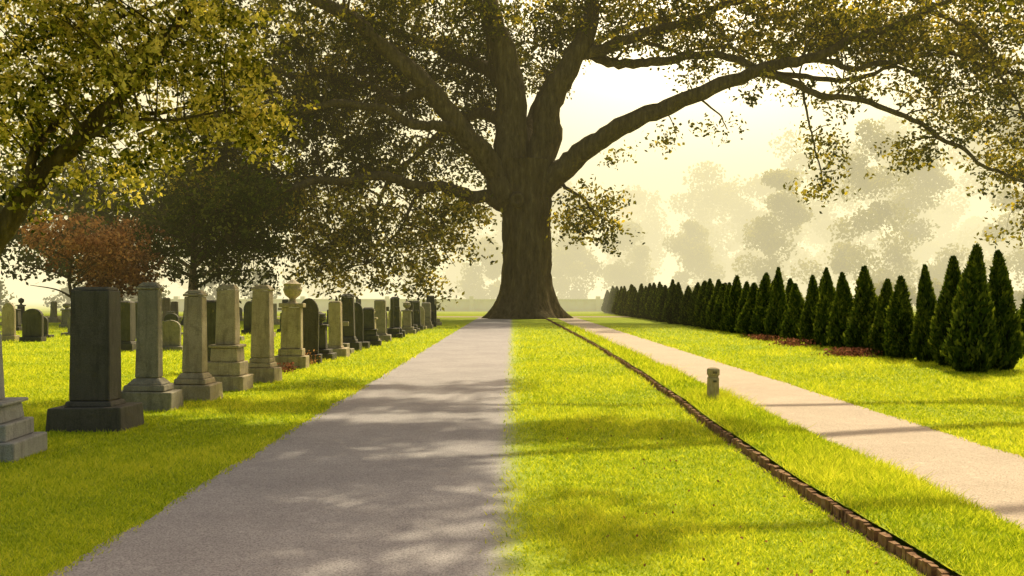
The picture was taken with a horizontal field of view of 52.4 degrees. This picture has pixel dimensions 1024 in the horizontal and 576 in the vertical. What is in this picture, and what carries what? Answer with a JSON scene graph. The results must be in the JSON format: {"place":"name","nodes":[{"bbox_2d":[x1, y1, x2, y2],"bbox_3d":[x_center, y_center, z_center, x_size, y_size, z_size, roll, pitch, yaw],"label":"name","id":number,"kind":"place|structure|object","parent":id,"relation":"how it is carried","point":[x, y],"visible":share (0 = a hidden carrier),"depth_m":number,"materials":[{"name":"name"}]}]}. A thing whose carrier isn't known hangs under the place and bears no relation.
{"place":"outdoors","nodes":[
{"label":"outdoors","id":0,"kind":"place"},
{"bbox_2d":[48,317,572,575],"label":"asphalt path","id":1,"kind":"structure","parent":0,"point":[390,473],"depth_m":8.39,"materials":[{"name":"grey asphalt"}]},
{"bbox_2d":[0,316,628,316],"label":"cross path","id":2,"kind":"structure","parent":0,"point":[471,316],"depth_m":87.80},
{"bbox_2d":[0,299,1023,575],"bbox_3d":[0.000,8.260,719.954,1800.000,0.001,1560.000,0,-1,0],"label":"ground","id":3,"kind":"structure","parent":0,"point":[448,319],"depth_m":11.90,"materials":[{"name":"green plant"}]},
{"bbox_2d":[1,302,19,340],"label":"gravestone","id":4,"kind":"object","parent":3,"relation":"on","point":[8,321],"visible":0.84,"depth_m":38.52,"materials":[{"name":"stone"}]},
{"bbox_2d":[16,309,21,330],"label":"gravestone","id":5,"kind":"object","parent":3,"relation":"on","point":[18,321],"visible":0.44,"depth_m":49.99,"materials":[{"name":"stone"}]},
{"bbox_2d":[16,298,25,322],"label":"gravestone","id":6,"kind":"object","parent":3,"relation":"on","point":[21,306],"visible":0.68,"depth_m":63.15,"materials":[{"name":"stone"}]},
{"bbox_2d":[0,331,46,462],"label":"gravestone","id":7,"kind":"object","parent":3,"relation":"on","point":[20,437],"visible":0.91,"depth_m":10.46,"materials":[{"name":"stone"}]},
{"bbox_2d":[19,309,45,341],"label":"gravestone","id":8,"kind":"object","parent":3,"relation":"on","point":[32,325],"visible":0.84,"depth_m":37.91,"materials":[{"name":"stone"}]},
{"bbox_2d":[0,160,76,257],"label":"broadleaf tree","id":9,"kind":"object","parent":3,"relation":"on","point":[19,236],"visible":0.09,"depth_m":82.80,"materials":[{"name":"green plant"}]},
{"bbox_2d":[44,316,53,337],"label":"gravestone","id":10,"kind":"object","parent":3,"relation":"on","point":[46,328],"visible":0.41,"depth_m":41.38,"materials":[{"name":"stone"}]},
{"bbox_2d":[48,301,60,322],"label":"gravestone","id":11,"kind":"object","parent":3,"relation":"on","point":[53,318],"visible":0.88,"depth_m":66.89,"materials":[{"name":"grey stone"}]},
{"bbox_2d":[59,303,70,327],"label":"gravestone","id":12,"kind":"object","parent":3,"relation":"on","point":[65,313],"visible":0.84,"depth_m":55.43,"materials":[{"name":"grey stone"}]},
{"bbox_2d":[10,206,174,299],"bbox_3d":[-26.616,-1.286,65.307,10.111,7.382,12.737,0,-1,0],"label":"copper beech tree","id":13,"kind":"object","parent":3,"relation":"on","point":[117,262],"visible":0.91,"depth_m":63.55,"materials":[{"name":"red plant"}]},
{"bbox_2d":[45,287,143,431],"bbox_3d":[-5.094,0.884,12.747,0.931,1.791,0.752,0,-1,2],"label":"gravestone","id":14,"kind":"object","parent":3,"relation":"on","point":[96,402],"visible":0.92,"depth_m":12.57,"materials":[{"name":"stone"}]},
{"bbox_2d":[0,97,247,286],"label":"broadleaf tree","id":15,"kind":"object","parent":3,"relation":"on","point":[50,208],"visible":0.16,"depth_m":88.20,"materials":[{"name":"green plant"}]},
{"bbox_2d":[121,301,135,351],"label":"gravestone","id":16,"kind":"object","parent":3,"relation":"on","point":[128,331],"visible":0.38,"depth_m":30.77,"materials":[{"name":"stone"}]},
{"bbox_2d":[0,269,283,311],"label":"distant shrubs","id":17,"kind":"object","parent":3,"relation":"on","point":[135,298],"visible":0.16,"depth_m":120.63,"materials":[{"name":"green plant"}]},
{"bbox_2d":[121,282,182,411],"bbox_3d":[-5.195,0.854,14.891,0.829,1.872,0.660,0,-1,-3],"label":"gravestone","id":18,"kind":"object","parent":3,"relation":"on","point":[149,386],"visible":0.94,"depth_m":14.78,"materials":[{"name":"grey stone"}]},
{"bbox_2d":[0,0,320,254],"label":"broadleaf tree","id":19,"kind":"object","parent":3,"relation":"on","point":[121,75],"visible":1,"depth_m":17.59,"materials":[{"name":"green plant"}]},
{"bbox_2d":[162,298,170,320],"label":"gravestone","id":20,"kind":"object","parent":3,"relation":"on","point":[166,304],"visible":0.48,"depth_m":70.53,"materials":[{"name":"stone"}]},
{"bbox_2d":[35,143,306,289],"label":"broadleaf tree","id":21,"kind":"object","parent":3,"relation":"on","point":[145,201],"visible":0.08,"depth_m":87.72,"materials":[{"name":"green plant"}]},
{"bbox_2d":[162,320,182,350],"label":"gravestone","id":22,"kind":"object","parent":3,"relation":"on","point":[171,334],"visible":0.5,"depth_m":31.43,"materials":[{"name":"grey stone"}]},
{"bbox_2d":[164,313,182,335],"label":"gravestone","id":23,"kind":"object","parent":3,"relation":"on","point":[172,316],"visible":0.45,"depth_m":43.72,"materials":[{"name":"stone"}]},
{"bbox_2d":[171,301,180,319],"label":"gravestone","id":24,"kind":"object","parent":3,"relation":"on","point":[174,305],"visible":0.48,"depth_m":73.49,"materials":[{"name":"grey stone"}]},
{"bbox_2d":[173,290,222,401],"bbox_3d":[-4.963,0.920,16.284,0.736,1.780,0.577,0,0,5],"label":"gravestone","id":25,"kind":"object","parent":3,"relation":"on","point":[195,380],"visible":0.95,"depth_m":16.17,"materials":[{"name":"stone"}]},
{"bbox_2d":[206,300,215,361],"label":"gravestone","id":26,"kind":"object","parent":3,"relation":"on","point":[211,317],"visible":0.06,"depth_m":22.28,"materials":[{"name":"stone"}]},
{"bbox_2d":[127,160,313,303],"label":"broadleaf tree","id":27,"kind":"object","parent":3,"relation":"on","point":[246,204],"visible":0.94,"depth_m":70.28,"materials":[{"name":"green plant"}]},
{"bbox_2d":[207,284,252,390],"bbox_3d":[-4.944,0.877,18.081,0.740,1.880,0.592,0,0,3],"label":"gravestone","id":28,"kind":"object","parent":3,"relation":"on","point":[228,365],"visible":0.84,"depth_m":17.95,"materials":[{"name":"stone"}]},
{"bbox_2d":[241,301,251,333],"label":"gravestone","id":29,"kind":"object","parent":3,"relation":"on","point":[247,309],"visible":0.48,"depth_m":45.26,"materials":[{"name":"stone"}]},
{"bbox_2d":[248,285,281,382],"bbox_3d":[-4.752,0.890,19.795,0.641,1.894,0.510,0,-1,6],"label":"gravestone","id":30,"kind":"object","parent":3,"relation":"on","point":[262,365],"visible":0.86,"depth_m":19.66,"materials":[{"name":"stone"}]},
{"bbox_2d":[273,303,281,324],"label":"gravestone","id":31,"kind":"object","parent":3,"relation":"on","point":[276,321],"visible":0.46,"depth_m":61.82,"materials":[{"name":"stone"}]},
{"bbox_2d":[277,362,298,371],"bbox_3d":[-4.730,1.674,21.905,0.696,0.241,0.810,0,-1,-36],"label":"flowering plant","id":32,"kind":"object","parent":3,"relation":"on","point":[289,367],"visible":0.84,"depth_m":21.98,"materials":[{"name":"red plant"}]},
{"bbox_2d":[274,279,308,368],"bbox_3d":[-4.991,0.834,23.605,0.720,2.070,0.576,1,-1,-3],"label":"gravestone","id":33,"kind":"object","parent":3,"relation":"on","point":[291,349],"visible":0.95,"depth_m":23.43,"materials":[{"name":"stone"}]},
{"bbox_2d":[299,298,321,363],"bbox_3d":[-4.965,1.064,25.389,0.640,1.642,0.358,1,0,-4],"label":"gravestone","id":34,"kind":"object","parent":3,"relation":"on","point":[311,326],"visible":0.54,"depth_m":25.33,"materials":[{"name":"stone"}]},
{"bbox_2d":[319,312,336,360],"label":"gravestone","id":35,"kind":"object","parent":3,"relation":"on","point":[326,352],"visible":0.5,"depth_m":26.59,"materials":[{"name":"stone"}]},
{"bbox_2d":[328,301,349,356],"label":"gravestone","id":36,"kind":"object","parent":3,"relation":"on","point":[335,337],"visible":0.77,"depth_m":28.00,"materials":[{"name":"stone"}]},
{"bbox_2d":[342,322,353,353],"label":"gravestone","id":37,"kind":"object","parent":3,"relation":"on","point":[347,344],"visible":0.28,"depth_m":29.73,"materials":[{"name":"grey stone"}]},
{"bbox_2d":[340,294,361,350],"bbox_3d":[-4.944,1.058,31.320,0.777,1.771,0.624,0,-1,-1],"label":"gravestone","id":38,"kind":"object","parent":3,"relation":"on","point":[348,311],"visible":0.71,"depth_m":31.18,"materials":[{"name":"stone"}]},
{"bbox_2d":[354,302,369,348],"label":"gravestone","id":39,"kind":"object","parent":3,"relation":"on","point":[359,322],"visible":0.42,"depth_m":32.76,"materials":[{"name":"stone"}]},
{"bbox_2d":[363,307,381,345],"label":"gravestone","id":40,"kind":"object","parent":3,"relation":"on","point":[370,335],"visible":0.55,"depth_m":34.53,"materials":[{"name":"stone"}]},
{"bbox_2d":[374,300,391,341],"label":"gravestone","id":41,"kind":"object","parent":3,"relation":"on","point":[380,310],"visible":0.64,"depth_m":37.81,"materials":[{"name":"grey stone"}]},
{"bbox_2d":[171,300,602,310],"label":"wall","id":42,"kind":"structure","parent":3,"relation":"on","point":[565,305],"depth_m":120.79,"materials":[{"name":"beige stone"}]},
{"bbox_2d":[171,296,603,310],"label":"coping and piers","id":43,"kind":"object","parent":3,"relation":"on","point":[471,299],"visible":0.21,"depth_m":120.59,"materials":[{"name":"beige stone"}]},
{"bbox_2d":[386,298,402,337],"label":"gravestone","id":44,"kind":"object","parent":3,"relation":"on","point":[394,332],"visible":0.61,"depth_m":41.09,"materials":[{"name":"stone"}]},
{"bbox_2d":[389,297,404,336],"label":"gravestone","id":45,"kind":"object","parent":3,"relation":"on","point":[396,316],"visible":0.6,"depth_m":42.49,"materials":[{"name":"stone"}]},
{"bbox_2d":[401,301,415,333],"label":"gravestone","id":46,"kind":"object","parent":3,"relation":"on","point":[406,321],"visible":0.88,"depth_m":45.42,"materials":[{"name":"grey stone"}]},
{"bbox_2d":[405,300,417,332],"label":"gravestone","id":47,"kind":"object","parent":3,"relation":"on","point":[411,306],"visible":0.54,"depth_m":47.04,"materials":[{"name":"stone"}]},
{"bbox_2d":[413,300,423,330],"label":"gravestone","id":48,"kind":"object","parent":3,"relation":"on","point":[416,316],"visible":0.53,"depth_m":50.65,"materials":[{"name":"stone"}]},
{"bbox_2d":[420,306,426,328],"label":"gravestone","id":49,"kind":"object","parent":3,"relation":"on","point":[422,313],"visible":0.37,"depth_m":52.47,"materials":[{"name":"stone"}]},
{"bbox_2d":[422,302,432,328],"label":"gravestone","id":50,"kind":"object","parent":3,"relation":"on","point":[427,309],"visible":0.62,"depth_m":53.74,"materials":[{"name":"grey stone"}]},
{"bbox_2d":[426,295,436,326],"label":"gravestone","id":51,"kind":"object","parent":3,"relation":"on","point":[430,298],"visible":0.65,"depth_m":56.85,"materials":[{"name":"stone"}]},
{"bbox_2d":[57,111,1023,298],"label":"distant trees","id":52,"kind":"object","parent":3,"relation":"on","point":[724,198],"visible":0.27,"depth_m":216.46,"materials":[{"name":"beige plant"}]},
{"bbox_2d":[131,0,1023,318],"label":"oak tree","id":53,"kind":"object","parent":3,"relation":"on","point":[521,168],"visible":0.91,"depth_m":78.07,"materials":[{"name":"green plant"}]},
{"bbox_2d":[618,286,626,315],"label":"arborvitae tree","id":54,"kind":"object","parent":3,"relation":"on","point":[624,291],"visible":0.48,"depth_m":91.75,"materials":[{"name":"green plant"}]},
{"bbox_2d":[620,290,628,315],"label":"arborvitae tree","id":55,"kind":"object","parent":3,"relation":"on","point":[624,305],"visible":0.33,"depth_m":89.97,"materials":[{"name":"green plant"}]},
{"bbox_2d":[628,291,637,316],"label":"arborvitae tree","id":56,"kind":"object","parent":3,"relation":"on","point":[631,310],"visible":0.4,"depth_m":83.65,"materials":[{"name":"green plant"}]},
{"bbox_2d":[634,283,643,317],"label":"arborvitae tree","id":57,"kind":"object","parent":3,"relation":"on","point":[637,299],"visible":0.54,"depth_m":80.38,"materials":[{"name":"green plant"}]},
{"bbox_2d":[639,286,646,318],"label":"arborvitae tree","id":58,"kind":"object","parent":3,"relation":"on","point":[642,298],"visible":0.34,"depth_m":78.77,"materials":[{"name":"green plant"}]},
{"bbox_2d":[640,283,651,318],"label":"arborvitae tree","id":59,"kind":"object","parent":3,"relation":"on","point":[647,293],"visible":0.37,"depth_m":77.44,"materials":[{"name":"green plant"}]},
{"bbox_2d":[645,289,655,319],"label":"arborvitae tree","id":60,"kind":"object","parent":3,"relation":"on","point":[648,309],"visible":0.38,"depth_m":74.34,"materials":[{"name":"green plant"}]},
{"bbox_2d":[650,281,660,319],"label":"arborvitae tree","id":61,"kind":"object","parent":3,"relation":"on","point":[652,307],"visible":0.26,"depth_m":72.99,"materials":[{"name":"green plant"}]},
{"bbox_2d":[652,287,662,320],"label":"arborvitae tree","id":62,"kind":"object","parent":3,"relation":"on","point":[655,311],"visible":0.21,"depth_m":70.01,"materials":[{"name":"green plant"}]},
{"bbox_2d":[655,285,668,321],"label":"arborvitae tree","id":63,"kind":"object","parent":3,"relation":"on","point":[664,293],"visible":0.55,"depth_m":68.25,"materials":[{"name":"green plant"}]},
{"bbox_2d":[661,284,675,323],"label":"arborvitae tree","id":64,"kind":"object","parent":3,"relation":"on","point":[667,314],"visible":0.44,"depth_m":63.58,"materials":[{"name":"green plant"}]},
{"bbox_2d":[663,279,674,313],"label":"arborvitae tree","id":65,"kind":"object","parent":3,"relation":"on","point":[672,282],"visible":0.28,"depth_m":66.67,"materials":[{"name":"green plant"}]},
{"bbox_2d":[671,282,683,323],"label":"arborvitae tree","id":66,"kind":"object","parent":3,"relation":"on","point":[677,299],"visible":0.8,"depth_m":62.30,"materials":[{"name":"green plant"}]},
{"bbox_2d":[678,286,691,325],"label":"arborvitae tree","id":67,"kind":"object","parent":3,"relation":"on","point":[685,302],"visible":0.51,"depth_m":59.61,"materials":[{"name":"green plant"}]},
{"bbox_2d":[685,285,695,325],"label":"arborvitae tree","id":68,"kind":"object","parent":3,"relation":"on","point":[689,305],"visible":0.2,"depth_m":58.22,"materials":[{"name":"green plant"}]},
{"bbox_2d":[688,282,700,326],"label":"arborvitae tree","id":69,"kind":"object","parent":3,"relation":"on","point":[696,290],"visible":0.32,"depth_m":56.95,"materials":[{"name":"green plant"}]},
{"bbox_2d":[690,284,701,327],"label":"arborvitae tree","id":70,"kind":"object","parent":3,"relation":"on","point":[692,321],"visible":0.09,"depth_m":55.62,"materials":[{"name":"green plant"}]},
{"bbox_2d":[694,280,706,327],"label":"arborvitae tree","id":71,"kind":"object","parent":3,"relation":"on","point":[700,303],"visible":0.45,"depth_m":53.88,"materials":[{"name":"green plant"}]},
{"bbox_2d":[699,278,713,328],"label":"arborvitae tree","id":72,"kind":"object","parent":3,"relation":"on","point":[709,289],"visible":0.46,"depth_m":52.50,"materials":[{"name":"green plant"}]},
{"bbox_2d":[705,279,720,329],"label":"arborvitae tree","id":73,"kind":"object","parent":3,"relation":"on","point":[713,299],"visible":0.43,"depth_m":51.03,"materials":[{"name":"green plant"}]},
{"bbox_2d":[707,367,719,400],"bbox_3d":[2.956,1.464,15.283,0.150,0.595,0.159,1,-1,-9],"label":"path bollard","id":74,"kind":"object","parent":3,"relation":"on","point":[713,373],"visible":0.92,"depth_m":15.22,"materials":[{"name":"grey stone"}]},
{"bbox_2d":[710,283,726,330],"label":"arborvitae tree","id":75,"kind":"object","parent":3,"relation":"on","point":[716,316],"visible":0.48,"depth_m":49.54,"materials":[{"name":"green plant"}]},
{"bbox_2d":[566,417,882,575],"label":"fallen leaves","id":76,"kind":"object","parent":3,"relation":"on","point":[810,571],"visible":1,"depth_m":6.81,"materials":[{"name":"orange plant"}]},
{"bbox_2d":[718,282,731,331],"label":"arborvitae tree","id":77,"kind":"object","parent":3,"relation":"on","point":[721,324],"visible":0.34,"depth_m":48.23,"materials":[{"name":"green plant"}]},
{"bbox_2d":[724,275,742,332],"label":"arborvitae tree","id":78,"kind":"object","parent":3,"relation":"on","point":[735,293],"visible":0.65,"depth_m":46.89,"materials":[{"name":"green plant"}]},
{"bbox_2d":[546,319,926,575],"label":"soil","id":79,"kind":"structure","parent":3,"relation":"on","point":[842,523],"depth_m":7.87,"materials":[{"name":"brown soil"}]},
{"bbox_2d":[454,79,1023,298],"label":"distant trees","id":80,"kind":"object","parent":3,"relation":"on","point":[695,252],"visible":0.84,"depth_m":154.26,"materials":[{"name":"beige plant"}]},
{"bbox_2d":[734,282,749,333],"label":"arborvitae tree","id":81,"kind":"object","parent":3,"relation":"on","point":[743,296],"visible":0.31,"depth_m":45.81,"materials":[{"name":"green plant"}]},
{"bbox_2d":[734,282,758,335],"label":"arborvitae tree","id":82,"kind":"object","parent":3,"relation":"on","point":[744,320],"visible":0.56,"depth_m":42.82,"materials":[{"name":"green plant"}]},
{"bbox_2d":[546,318,949,575],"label":"brick edging","id":83,"kind":"object","parent":3,"relation":"on","point":[883,539],"visible":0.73,"depth_m":8.11,"materials":[{"name":"brown brick"}]},
{"bbox_2d":[748,272,771,335],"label":"arborvitae tree","id":84,"kind":"object","parent":3,"relation":"on","point":[763,294],"visible":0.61,"depth_m":41.48,"materials":[{"name":"green plant"}]},
{"bbox_2d":[742,333,784,340],"bbox_3d":[9.425,1.844,39.173,1.346,0.239,4.245,0,-1,0],"label":"flower bed","id":85,"kind":"object","parent":3,"relation":"on","point":[764,337],"visible":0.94,"depth_m":38.61,"materials":[{"name":"brown plant"}]},
{"bbox_2d":[763,267,788,338],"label":"arborvitae tree","id":86,"kind":"object","parent":3,"relation":"on","point":[776,310],"visible":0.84,"depth_m":39.78,"materials":[{"name":"green plant"}]},
{"bbox_2d":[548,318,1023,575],"bbox_3d":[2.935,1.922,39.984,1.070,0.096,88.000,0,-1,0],"label":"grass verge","id":87,"kind":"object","parent":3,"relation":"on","point":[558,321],"depth_m":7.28,"materials":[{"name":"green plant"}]},
{"bbox_2d":[785,278,792,303],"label":"arborvitae tree","id":88,"kind":"object","parent":3,"relation":"on","point":[789,285],"visible":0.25,"depth_m":48.96,"materials":[{"name":"green plant"}]},
{"bbox_2d":[558,317,1023,529],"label":"footpath","id":89,"kind":"structure","parent":3,"relation":"on","point":[994,477],"depth_m":12.13,"materials":[{"name":"beige concrete"}]},
{"bbox_2d":[779,283,804,341],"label":"arborvitae tree","id":90,"kind":"object","parent":3,"relation":"on","point":[789,327],"visible":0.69,"depth_m":37.44,"materials":[{"name":"green plant"}]},
{"bbox_2d":[757,337,830,346],"bbox_3d":[9.332,1.793,34.416,1.890,0.266,4.008,0,-1,0],"label":"flower bed","id":91,"kind":"object","parent":3,"relation":"on","point":[790,341],"visible":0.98,"depth_m":34.21,"materials":[{"name":"brown plant"}]},
{"bbox_2d":[796,275,819,344],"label":"arborvitae tree","id":92,"kind":"object","parent":3,"relation":"on","point":[807,317],"visible":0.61,"depth_m":35.03,"materials":[{"name":"green plant"}]},
{"bbox_2d":[812,267,835,347],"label":"arborvitae tree","id":93,"kind":"object","parent":3,"relation":"on","point":[827,294],"visible":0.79,"depth_m":33.25,"materials":[{"name":"green plant"}]},
{"bbox_2d":[826,271,853,348],"bbox_3d":[10.123,0.716,31.694,1.089,2.453,1.075,0,-1,18],"label":"arborvitae tree","id":94,"kind":"object","parent":3,"relation":"on","point":[842,308],"visible":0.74,"depth_m":31.47,"materials":[{"name":"green plant"}]},
{"bbox_2d":[811,346,882,356],"bbox_3d":[9.187,1.736,28.344,2.040,0.273,2.143,0,-1,31],"label":"flower bed","id":95,"kind":"object","parent":3,"relation":"on","point":[853,351],"visible":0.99,"depth_m":28.07,"materials":[{"name":"brown plant"}]},
{"bbox_2d":[683,278,1023,308],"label":"distant shrubs","id":96,"kind":"object","parent":3,"relation":"on","point":[1017,295],"visible":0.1,"depth_m":129.50,"materials":[{"name":"green plant"}]},
{"bbox_2d":[841,265,878,352],"bbox_3d":[10.166,0.621,29.907,1.299,2.598,1.250,2,-3,-19],"label":"arborvitae tree","id":97,"kind":"object","parent":3,"relation":"on","point":[860,323],"visible":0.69,"depth_m":29.74,"materials":[{"name":"green plant"}]},
{"bbox_2d":[864,278,892,356],"bbox_3d":[10.245,0.812,28.411,1.000,2.181,1.066,0,-1,-41],"label":"arborvitae tree","id":98,"kind":"object","parent":3,"relation":"on","point":[876,338],"visible":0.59,"depth_m":28.28,"materials":[{"name":"green plant"}]},
{"bbox_2d":[882,275,914,359],"bbox_3d":[10.091,0.769,26.848,1.103,2.234,1.146,-2,1,-2],"label":"arborvitae tree","id":99,"kind":"object","parent":3,"relation":"on","point":[899,320],"visible":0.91,"depth_m":26.66,"materials":[{"name":"green plant"}]},
{"bbox_2d":[909,264,936,362],"bbox_3d":[10.260,0.637,25.722,0.846,2.491,0.898,0,-1,12],"label":"arborvitae tree","id":100,"kind":"object","parent":3,"relation":"on","point":[926,301],"visible":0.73,"depth_m":25.60,"materials":[{"name":"green plant"}]},
{"bbox_2d":[927,255,961,366],"bbox_3d":[10.228,0.550,24.296,1.118,2.653,1.074,0,-1,1],"label":"arborvitae tree","id":101,"kind":"object","parent":3,"relation":"on","point":[940,321],"visible":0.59,"depth_m":24.11,"materials":[{"name":"green plant"}]},
{"bbox_2d":[940,242,1002,372],"bbox_3d":[9.866,0.439,22.322,1.263,2.833,1.228,0,1,-41],"label":"arborvitae tree","id":102,"kind":"object","parent":3,"relation":"on","point":[970,344],"visible":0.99,"depth_m":22.04,"materials":[{"name":"green plant"}]},
{"bbox_2d":[973,0,1014,12],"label":"shade tree","id":103,"kind":"object","parent":3,"relation":"on","point":[1002,7],"visible":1,"depth_m":24.16,"materials":[{"name":"green plant"}]},
{"bbox_2d":[987,249,1023,370],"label":"arborvitae tree","id":104,"kind":"object","parent":3,"relation":"on","point":[1011,333],"visible":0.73,"depth_m":22.67,"materials":[{"name":"green plant"}]},
{"bbox_2d":[1018,295,1023,353],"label":"arborvitae tree","id":105,"kind":"object","parent":3,"relation":"on","point":[1022,315],"visible":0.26,"depth_m":28.91,"materials":[{"name":"green plant"}]},
{"bbox_2d":[0,0,1023,298],"label":"sky","id":106,"kind":"structure","parent":0,"point":[604,94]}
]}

